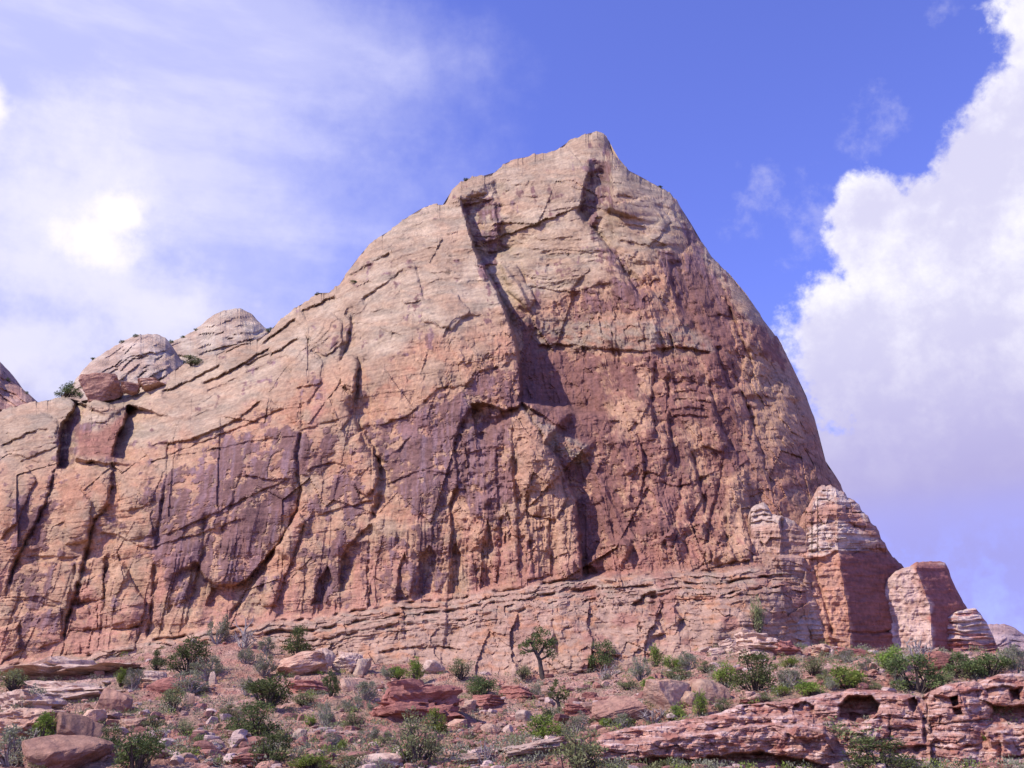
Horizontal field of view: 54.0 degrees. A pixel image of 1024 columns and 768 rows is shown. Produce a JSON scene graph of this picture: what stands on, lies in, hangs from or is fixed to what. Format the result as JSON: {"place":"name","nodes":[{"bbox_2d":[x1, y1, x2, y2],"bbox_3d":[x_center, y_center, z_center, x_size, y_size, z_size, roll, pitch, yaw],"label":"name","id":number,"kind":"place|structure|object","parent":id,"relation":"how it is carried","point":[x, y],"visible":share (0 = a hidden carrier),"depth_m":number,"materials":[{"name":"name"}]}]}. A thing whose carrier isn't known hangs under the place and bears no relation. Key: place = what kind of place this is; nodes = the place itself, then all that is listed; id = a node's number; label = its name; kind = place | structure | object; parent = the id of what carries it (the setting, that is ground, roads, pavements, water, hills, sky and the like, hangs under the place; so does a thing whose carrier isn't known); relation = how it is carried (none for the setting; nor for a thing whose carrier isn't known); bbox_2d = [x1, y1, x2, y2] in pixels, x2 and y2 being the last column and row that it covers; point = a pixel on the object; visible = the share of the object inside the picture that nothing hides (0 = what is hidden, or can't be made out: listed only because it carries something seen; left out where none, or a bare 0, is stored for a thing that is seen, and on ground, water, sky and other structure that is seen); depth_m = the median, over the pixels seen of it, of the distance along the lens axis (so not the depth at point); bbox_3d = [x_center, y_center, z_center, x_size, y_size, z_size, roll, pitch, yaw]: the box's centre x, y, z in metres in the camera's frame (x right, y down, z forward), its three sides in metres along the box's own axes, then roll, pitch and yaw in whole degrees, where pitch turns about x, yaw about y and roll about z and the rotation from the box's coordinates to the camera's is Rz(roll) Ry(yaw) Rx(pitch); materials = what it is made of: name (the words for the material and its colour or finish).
{"place":"outdoors","nodes":[
{"label":"outdoors","id":0,"kind":"place"},
{"bbox_2d":[0,362,36,410],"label":"distant cliff","id":1,"kind":"structure","parent":0,"point":[13,393],"depth_m":326.74,"materials":[{"name":"stone"}]},
{"bbox_2d":[68,334,182,400],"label":"distant dome","id":2,"kind":"structure","parent":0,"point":[134,358],"depth_m":318.86,"materials":[{"name":"stone"}]},
{"bbox_2d":[171,308,268,363],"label":"distant dome","id":3,"kind":"structure","parent":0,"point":[218,333],"depth_m":364.32,"materials":[{"name":"stone"}]},
{"bbox_2d":[0,639,1023,767],"bbox_3d":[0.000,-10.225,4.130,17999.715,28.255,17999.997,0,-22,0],"label":"talus slope","id":4,"kind":"structure","parent":0,"point":[229,655],"depth_m":109.12,"materials":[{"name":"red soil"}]},
{"bbox_2d":[0,668,29,690],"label":"scrub bush","id":5,"kind":"object","parent":4,"relation":"on","point":[15,680],"visible":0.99,"depth_m":129.35,"materials":[{"name":"green plant"}]},
{"bbox_2d":[0,723,39,766],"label":"sagebrush","id":6,"kind":"object","parent":4,"relation":"on","point":[7,756],"visible":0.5,"depth_m":64.98,"materials":[{"name":"grey plant"}]},
{"bbox_2d":[0,708,64,737],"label":"boulder","id":7,"kind":"object","parent":4,"relation":"on","point":[24,719],"visible":0.48,"depth_m":81.93,"materials":[{"name":"stone"}]},
{"bbox_2d":[0,688,66,712],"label":"boulder","id":8,"kind":"object","parent":4,"relation":"on","point":[49,700],"visible":0.52,"depth_m":101.52,"materials":[{"name":"stone"}]},
{"bbox_2d":[31,710,58,736],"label":"green bush","id":9,"kind":"object","parent":4,"relation":"on","point":[44,720],"visible":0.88,"depth_m":80.57,"materials":[{"name":"green plant"}]},
{"bbox_2d":[0,680,125,702],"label":"boulder","id":10,"kind":"object","parent":4,"relation":"on","point":[73,692],"visible":0.33,"depth_m":120.61,"materials":[{"name":"stone"}]},
{"bbox_2d":[21,734,114,767],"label":"boulder","id":11,"kind":"object","parent":4,"relation":"on","point":[64,751],"visible":0.91,"depth_m":63.69,"materials":[{"name":"stone"}]},
{"bbox_2d":[0,656,143,683],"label":"boulder","id":12,"kind":"object","parent":4,"relation":"on","point":[49,667],"visible":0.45,"depth_m":137.44,"materials":[{"name":"stone"}]},
{"bbox_2d":[53,712,102,737],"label":"boulder","id":13,"kind":"object","parent":4,"relation":"on","point":[71,723],"visible":0.61,"depth_m":80.88,"materials":[{"name":"stone"}]},
{"bbox_2d":[83,709,107,722],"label":"boulder","id":14,"kind":"object","parent":4,"relation":"on","point":[96,715],"visible":0.53,"depth_m":90.15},
{"bbox_2d":[99,725,124,745],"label":"juniper bush","id":15,"kind":"object","parent":4,"relation":"on","point":[107,730],"visible":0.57,"depth_m":75.04,"materials":[{"name":"green plant"}]},
{"bbox_2d":[94,688,132,712],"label":"boulder","id":16,"kind":"object","parent":4,"relation":"on","point":[114,699],"visible":0.76,"depth_m":105.76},
{"bbox_2d":[122,667,144,689],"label":"sagebrush","id":17,"kind":"object","parent":4,"relation":"on","point":[136,674],"visible":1,"depth_m":126.01,"materials":[{"name":"grey plant"}]},
{"bbox_2d":[119,718,147,730],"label":"boulder","id":18,"kind":"object","parent":4,"relation":"on","point":[136,722],"visible":0.57,"depth_m":89.91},
{"bbox_2d":[111,726,165,767],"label":"juniper bush","id":19,"kind":"object","parent":4,"relation":"on","point":[131,748],"visible":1,"depth_m":62.67,"materials":[{"name":"green plant"}]},
{"bbox_2d":[140,670,166,681],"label":"boulder","id":20,"kind":"object","parent":4,"relation":"on","point":[150,675],"visible":0.62,"depth_m":128.60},
{"bbox_2d":[146,677,188,692],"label":"boulder","id":21,"kind":"object","parent":4,"relation":"on","point":[161,685],"visible":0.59,"depth_m":121.78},
{"bbox_2d":[159,686,187,711],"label":"scrub bush","id":22,"kind":"object","parent":4,"relation":"on","point":[169,697],"visible":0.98,"depth_m":103.37,"materials":[{"name":"green plant"}]},
{"bbox_2d":[162,633,213,674],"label":"juniper bush","id":23,"kind":"object","parent":4,"relation":"on","point":[186,654],"visible":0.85,"depth_m":134.41,"materials":[{"name":"green plant"}]},
{"bbox_2d":[170,669,210,693],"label":"sagebrush","id":24,"kind":"object","parent":4,"relation":"on","point":[190,684],"visible":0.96,"depth_m":120.35,"materials":[{"name":"grey plant"}]},
{"bbox_2d":[189,655,228,680],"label":"sagebrush","id":25,"kind":"object","parent":4,"relation":"on","point":[200,666],"visible":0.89,"depth_m":130.71,"materials":[{"name":"grey plant"}]},
{"bbox_2d":[206,614,230,643],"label":"sagebrush","id":26,"kind":"object","parent":4,"relation":"on","point":[223,628],"visible":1,"depth_m":162.88,"materials":[{"name":"grey plant"}]},
{"bbox_2d":[229,629,256,647],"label":"dead bush","id":27,"kind":"object","parent":4,"relation":"on","point":[246,642],"visible":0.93,"depth_m":155.09,"materials":[{"name":"plant"}]},
{"bbox_2d":[237,646,256,663],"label":"sagebrush","id":28,"kind":"object","parent":4,"relation":"on","point":[245,657],"visible":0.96,"depth_m":144.11,"materials":[{"name":"grey plant"}]},
{"bbox_2d":[230,753,273,766],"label":"boulder","id":29,"kind":"object","parent":4,"relation":"on","point":[246,759],"visible":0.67,"depth_m":65.76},
{"bbox_2d":[225,699,282,736],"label":"juniper bush","id":30,"kind":"object","parent":4,"relation":"on","point":[250,725],"visible":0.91,"depth_m":79.90,"materials":[{"name":"green plant"}]},
{"bbox_2d":[253,651,277,676],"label":"sagebrush","id":31,"kind":"object","parent":4,"relation":"on","point":[263,665],"visible":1,"depth_m":133.81,"materials":[{"name":"grey plant"}]},
{"bbox_2d":[241,670,293,708],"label":"juniper bush","id":32,"kind":"object","parent":4,"relation":"on","point":[269,691],"visible":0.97,"depth_m":103.85,"materials":[{"name":"green plant"}]},
{"bbox_2d":[247,729,294,763],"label":"juniper bush","id":33,"kind":"object","parent":4,"relation":"on","point":[272,736],"visible":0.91,"depth_m":66.36,"materials":[{"name":"green plant"}]},
{"bbox_2d":[279,625,311,654],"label":"juniper bush","id":34,"kind":"object","parent":4,"relation":"on","point":[297,646],"visible":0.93,"depth_m":151.31,"materials":[{"name":"green plant"}]},
{"bbox_2d":[276,650,328,676],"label":"boulder","id":35,"kind":"object","parent":4,"relation":"on","point":[304,663],"visible":0.84,"depth_m":133.96,"materials":[{"name":"stone"}]},
{"bbox_2d":[285,680,332,693],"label":"boulder","id":36,"kind":"object","parent":4,"relation":"on","point":[304,685],"visible":0.47,"depth_m":117.86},
{"bbox_2d":[287,753,335,767],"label":"green bush","id":37,"kind":"object","parent":4,"relation":"on","point":[304,762],"visible":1,"depth_m":64.46,"materials":[{"name":"green plant"}]},
{"bbox_2d":[315,700,334,725],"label":"sagebrush","id":38,"kind":"object","parent":4,"relation":"on","point":[324,716],"visible":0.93,"depth_m":92.44,"materials":[{"name":"grey plant"}]},
{"bbox_2d":[322,669,340,696],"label":"juniper bush","id":39,"kind":"object","parent":4,"relation":"on","point":[331,679],"visible":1,"depth_m":109.99,"materials":[{"name":"green plant"}]},
{"bbox_2d":[332,651,362,672],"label":"boulder","id":40,"kind":"object","parent":4,"relation":"on","point":[345,661],"visible":0.83,"depth_m":137.17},
{"bbox_2d":[340,694,365,712],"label":"sagebrush","id":41,"kind":"object","parent":4,"relation":"on","point":[358,701],"visible":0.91,"depth_m":102.83,"materials":[{"name":"grey plant"}]},
{"bbox_2d":[353,658,371,675],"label":"boulder","id":42,"kind":"object","parent":4,"relation":"on","point":[362,666],"visible":0.91,"depth_m":136.46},
{"bbox_2d":[354,680,380,700],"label":"sagebrush","id":43,"kind":"object","parent":4,"relation":"on","point":[365,688],"visible":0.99,"depth_m":109.44,"materials":[{"name":"grey plant"}]},
{"bbox_2d":[356,753,404,767],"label":"boulder","id":44,"kind":"object","parent":4,"relation":"on","point":[394,758],"visible":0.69,"depth_m":66.29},
{"bbox_2d":[405,657,424,678],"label":"green bush","id":45,"kind":"object","parent":4,"relation":"on","point":[417,673],"visible":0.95,"depth_m":131.85,"materials":[{"name":"green plant"}]},
{"bbox_2d":[369,678,464,723],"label":"boulder","id":46,"kind":"object","parent":4,"relation":"on","point":[399,697],"visible":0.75,"depth_m":96.65,"materials":[{"name":"stone"}]},
{"bbox_2d":[390,705,443,762],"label":"scrub bush","id":47,"kind":"object","parent":4,"relation":"on","point":[422,749],"visible":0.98,"depth_m":67.03,"materials":[{"name":"green plant"}]},
{"bbox_2d":[0,131,842,675],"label":"butte","id":48,"kind":"object","parent":4,"relation":"on","point":[488,423],"visible":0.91,"depth_m":180.27,"materials":[{"name":"stone"}]},
{"bbox_2d":[54,381,81,399],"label":"juniper bush","id":49,"kind":"object","parent":48,"relation":"on","point":[66,390],"visible":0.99,"depth_m":237.85,"materials":[{"name":"green plant"}]},
{"bbox_2d":[78,372,123,401],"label":"boulder","id":50,"kind":"object","parent":48,"relation":"on","point":[104,387],"visible":0.84,"depth_m":224.87,"materials":[{"name":"stone"}]},
{"bbox_2d":[120,381,140,394],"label":"boulder","id":51,"kind":"object","parent":48,"relation":"on","point":[130,388],"visible":1,"depth_m":224.27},
{"bbox_2d":[137,377,165,391],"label":"boulder","id":52,"kind":"object","parent":48,"relation":"on","point":[149,383],"visible":0.94,"depth_m":223.92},
{"bbox_2d":[750,594,765,632],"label":"scrub bush","id":53,"kind":"object","parent":48,"relation":"on","point":[758,614],"visible":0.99,"depth_m":133.80,"materials":[{"name":"green plant"}]},
{"bbox_2d":[421,659,445,673],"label":"boulder","id":54,"kind":"object","parent":4,"relation":"on","point":[434,666],"visible":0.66,"depth_m":139.79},
{"bbox_2d":[420,707,448,732],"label":"green bush","id":55,"kind":"object","parent":4,"relation":"on","point":[435,714],"visible":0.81,"depth_m":86.91,"materials":[{"name":"green plant"}]},
{"bbox_2d":[446,657,475,678],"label":"scrub bush","id":56,"kind":"object","parent":4,"relation":"on","point":[457,672],"visible":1,"depth_m":131.14,"materials":[{"name":"green plant"}]},
{"bbox_2d":[445,753,490,764],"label":"boulder","id":57,"kind":"object","parent":4,"relation":"on","point":[471,758],"visible":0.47,"depth_m":67.23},
{"bbox_2d":[464,674,497,695],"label":"juniper bush","id":58,"kind":"object","parent":4,"relation":"on","point":[481,686],"visible":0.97,"depth_m":116.01,"materials":[{"name":"green plant"}]},
{"bbox_2d":[472,694,505,709],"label":"boulder","id":59,"kind":"object","parent":4,"relation":"on","point":[493,700],"visible":0.65,"depth_m":107.60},
{"bbox_2d":[0,639,1018,767],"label":"dark scrub cover","id":60,"kind":"object","parent":4,"relation":"on","point":[1016,719],"visible":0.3,"depth_m":71.71,"materials":[{"name":"green plant"}]},
{"bbox_2d":[18,639,1004,767],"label":"green ground cover","id":61,"kind":"object","parent":4,"relation":"on","point":[681,715],"visible":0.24,"depth_m":80.10,"materials":[{"name":"green plant"}]},
{"bbox_2d":[0,639,1023,767],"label":"rubble","id":62,"kind":"object","parent":4,"relation":"on","point":[237,737],"visible":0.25,"depth_m":81.14,"materials":[{"name":"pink stone"}]},
{"bbox_2d":[0,642,1023,767],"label":"sage cover","id":63,"kind":"object","parent":4,"relation":"on","point":[710,763],"visible":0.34,"depth_m":75.49,"materials":[{"name":"green plant"}]},
{"bbox_2d":[498,686,535,701],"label":"boulder","id":64,"kind":"object","parent":4,"relation":"on","point":[511,692],"visible":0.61,"depth_m":112.49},
{"bbox_2d":[496,737,562,756],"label":"boulder","id":65,"kind":"object","parent":4,"relation":"on","point":[523,749],"visible":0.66,"depth_m":68.61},
{"bbox_2d":[518,626,557,679],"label":"twisted juniper","id":66,"kind":"object","parent":4,"relation":"on","point":[537,636],"visible":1,"depth_m":132.07,"materials":[{"name":"green plant"}]},
{"bbox_2d":[517,714,563,738],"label":"green bush","id":67,"kind":"object","parent":4,"relation":"on","point":[543,730],"visible":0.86,"depth_m":76.57,"materials":[{"name":"green plant"}]},
{"bbox_2d":[547,678,570,713],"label":"juniper","id":68,"kind":"object","parent":4,"relation":"on","point":[557,694],"visible":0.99,"depth_m":97.45,"materials":[{"name":"green plant"}]},
{"bbox_2d":[561,710,590,736],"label":"sagebrush","id":69,"kind":"object","parent":4,"relation":"on","point":[577,722],"visible":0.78,"depth_m":75.89,"materials":[{"name":"grey plant"}]},
{"bbox_2d":[561,703,591,715],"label":"boulder","id":70,"kind":"object","parent":4,"relation":"on","point":[570,709],"visible":0.65,"depth_m":91.29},
{"bbox_2d":[549,727,610,767],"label":"scrub bush","id":71,"kind":"object","parent":4,"relation":"on","point":[576,759],"visible":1,"depth_m":62.14,"materials":[{"name":"green plant"}]},
{"bbox_2d":[587,638,617,671],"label":"juniper bush","id":72,"kind":"object","parent":4,"relation":"on","point":[607,657],"visible":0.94,"depth_m":134.31,"materials":[{"name":"green plant"}]},
{"bbox_2d":[591,695,646,722],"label":"boulder","id":73,"kind":"object","parent":4,"relation":"on","point":[611,707],"visible":0.77,"depth_m":81.09,"materials":[{"name":"stone"}]},
{"bbox_2d":[629,654,651,680],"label":"sagebrush","id":74,"kind":"object","parent":4,"relation":"on","point":[639,669],"visible":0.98,"depth_m":117.44,"materials":[{"name":"grey plant"}]},
{"bbox_2d":[643,679,689,710],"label":"boulder","id":75,"kind":"object","parent":4,"relation":"on","point":[664,694],"visible":0.6,"depth_m":82.50,"materials":[{"name":"stone"}]},
{"bbox_2d":[677,651,697,670],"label":"sagebrush","id":76,"kind":"object","parent":4,"relation":"on","point":[689,656],"visible":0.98,"depth_m":119.04,"materials":[{"name":"grey plant"}]},
{"bbox_2d":[691,689,708,716],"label":"green bush","id":77,"kind":"object","parent":4,"relation":"on","point":[699,701],"visible":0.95,"depth_m":79.64,"materials":[{"name":"green plant"}]},
{"bbox_2d":[686,679,730,705],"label":"boulder","id":78,"kind":"object","parent":4,"relation":"on","point":[711,689],"visible":0.49,"depth_m":83.53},
{"bbox_2d":[712,660,736,687],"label":"green bush","id":79,"kind":"object","parent":4,"relation":"on","point":[720,677],"visible":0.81,"depth_m":93.49,"materials":[{"name":"green plant"}]},
{"bbox_2d":[728,648,777,691],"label":"juniper bush","id":80,"kind":"object","parent":4,"relation":"on","point":[761,679],"visible":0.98,"depth_m":86.39,"materials":[{"name":"green plant"}]},
{"bbox_2d":[731,629,777,657],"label":"boulder","id":81,"kind":"object","parent":4,"relation":"on","point":[752,641],"visible":0.64,"depth_m":116.94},
{"bbox_2d":[594,689,931,767],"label":"rock ledge","id":82,"kind":"object","parent":4,"relation":"on","point":[787,730],"visible":0.88,"depth_m":71.49,"materials":[{"name":"pink stone"}]},
{"bbox_2d":[748,502,823,646],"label":"rock buttress","id":83,"kind":"object","parent":4,"relation":"on","point":[780,542],"visible":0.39,"depth_m":148.17,"materials":[{"name":"stone"}]},
{"bbox_2d":[770,640,802,655],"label":"boulder","id":84,"kind":"object","parent":4,"relation":"on","point":[787,647],"visible":0.7,"depth_m":115.72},
{"bbox_2d":[774,669,802,687],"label":"sagebrush","id":85,"kind":"object","parent":4,"relation":"on","point":[781,676],"visible":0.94,"depth_m":85.39,"materials":[{"name":"grey plant"}]},
{"bbox_2d":[792,679,824,696],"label":"green bush","id":86,"kind":"object","parent":4,"relation":"on","point":[810,687],"visible":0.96,"depth_m":81.84,"materials":[{"name":"green plant"}]},
{"bbox_2d":[800,656,826,675],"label":"scrub bush","id":87,"kind":"object","parent":4,"relation":"on","point":[813,667],"visible":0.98,"depth_m":93.31,"materials":[{"name":"green plant"}]},
{"bbox_2d":[828,664,868,688],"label":"green bush","id":88,"kind":"object","parent":4,"relation":"on","point":[841,673],"visible":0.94,"depth_m":83.18,"materials":[{"name":"green plant"}]},
{"bbox_2d":[819,716,881,751],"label":"scrub bush","id":89,"kind":"object","parent":4,"relation":"on","point":[843,732],"visible":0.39,"depth_m":71.37,"materials":[{"name":"green plant"}]},
{"bbox_2d":[798,485,903,650],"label":"rock buttress","id":90,"kind":"object","parent":4,"relation":"on","point":[847,555],"visible":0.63,"depth_m":146.95,"materials":[{"name":"stone"}]},
{"bbox_2d":[838,735,920,767],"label":"juniper bush","id":91,"kind":"object","parent":4,"relation":"on","point":[860,761],"visible":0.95,"depth_m":67.65,"materials":[{"name":"green plant"}]},
{"bbox_2d":[873,643,906,671],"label":"green bush","id":92,"kind":"object","parent":4,"relation":"on","point":[882,658],"visible":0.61,"depth_m":89.89,"materials":[{"name":"green plant"}]},
{"bbox_2d":[899,636,932,663],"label":"dead bush","id":93,"kind":"object","parent":4,"relation":"on","point":[916,649],"visible":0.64,"depth_m":91.07,"materials":[{"name":"plant"}]},
{"bbox_2d":[882,653,950,693],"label":"juniper bush","id":94,"kind":"object","parent":4,"relation":"on","point":[938,679],"visible":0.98,"depth_m":83.07,"materials":[{"name":"green plant"}]},
{"bbox_2d":[885,561,966,650],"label":"rock buttress","id":95,"kind":"object","parent":4,"relation":"on","point":[924,599],"visible":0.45,"depth_m":146.62,"materials":[{"name":"stone"}]},
{"bbox_2d":[922,651,953,669],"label":"boulder","id":96,"kind":"object","parent":4,"relation":"on","point":[942,658],"visible":0.45,"depth_m":89.89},
{"bbox_2d":[922,681,993,767],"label":"rock outcrop","id":97,"kind":"object","parent":4,"relation":"on","point":[957,712],"visible":0.73,"depth_m":73.33,"materials":[{"name":"pink stone"}]},
{"bbox_2d":[940,651,988,678],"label":"juniper bush","id":98,"kind":"object","parent":4,"relation":"on","point":[962,667],"visible":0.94,"depth_m":87.67,"materials":[{"name":"green plant"}]},
{"bbox_2d":[946,608,998,652],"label":"rock buttress","id":99,"kind":"object","parent":4,"relation":"on","point":[966,628],"visible":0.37,"depth_m":145.40,"materials":[{"name":"stone"}]},
{"bbox_2d":[968,652,1014,676],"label":"juniper bush","id":100,"kind":"object","parent":4,"relation":"on","point":[1000,661],"visible":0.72,"depth_m":88.23,"materials":[{"name":"green plant"}]},
{"bbox_2d":[975,673,1023,767],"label":"rock ledge","id":101,"kind":"object","parent":4,"relation":"on","point":[1003,739],"visible":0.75,"depth_m":74.54,"materials":[{"name":"pink stone"}]},
{"bbox_2d":[988,624,1023,653],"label":"distant dome","id":102,"kind":"structure","parent":4,"relation":"on","point":[1004,635],"depth_m":355.24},
{"bbox_2d":[997,643,1023,672],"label":"sagebrush","id":103,"kind":"object","parent":4,"relation":"on","point":[1018,655],"visible":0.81,"depth_m":89.01,"materials":[{"name":"grey plant"}]},
{"bbox_2d":[0,0,1023,633],"label":"sky","id":104,"kind":"structure","parent":0,"point":[855,167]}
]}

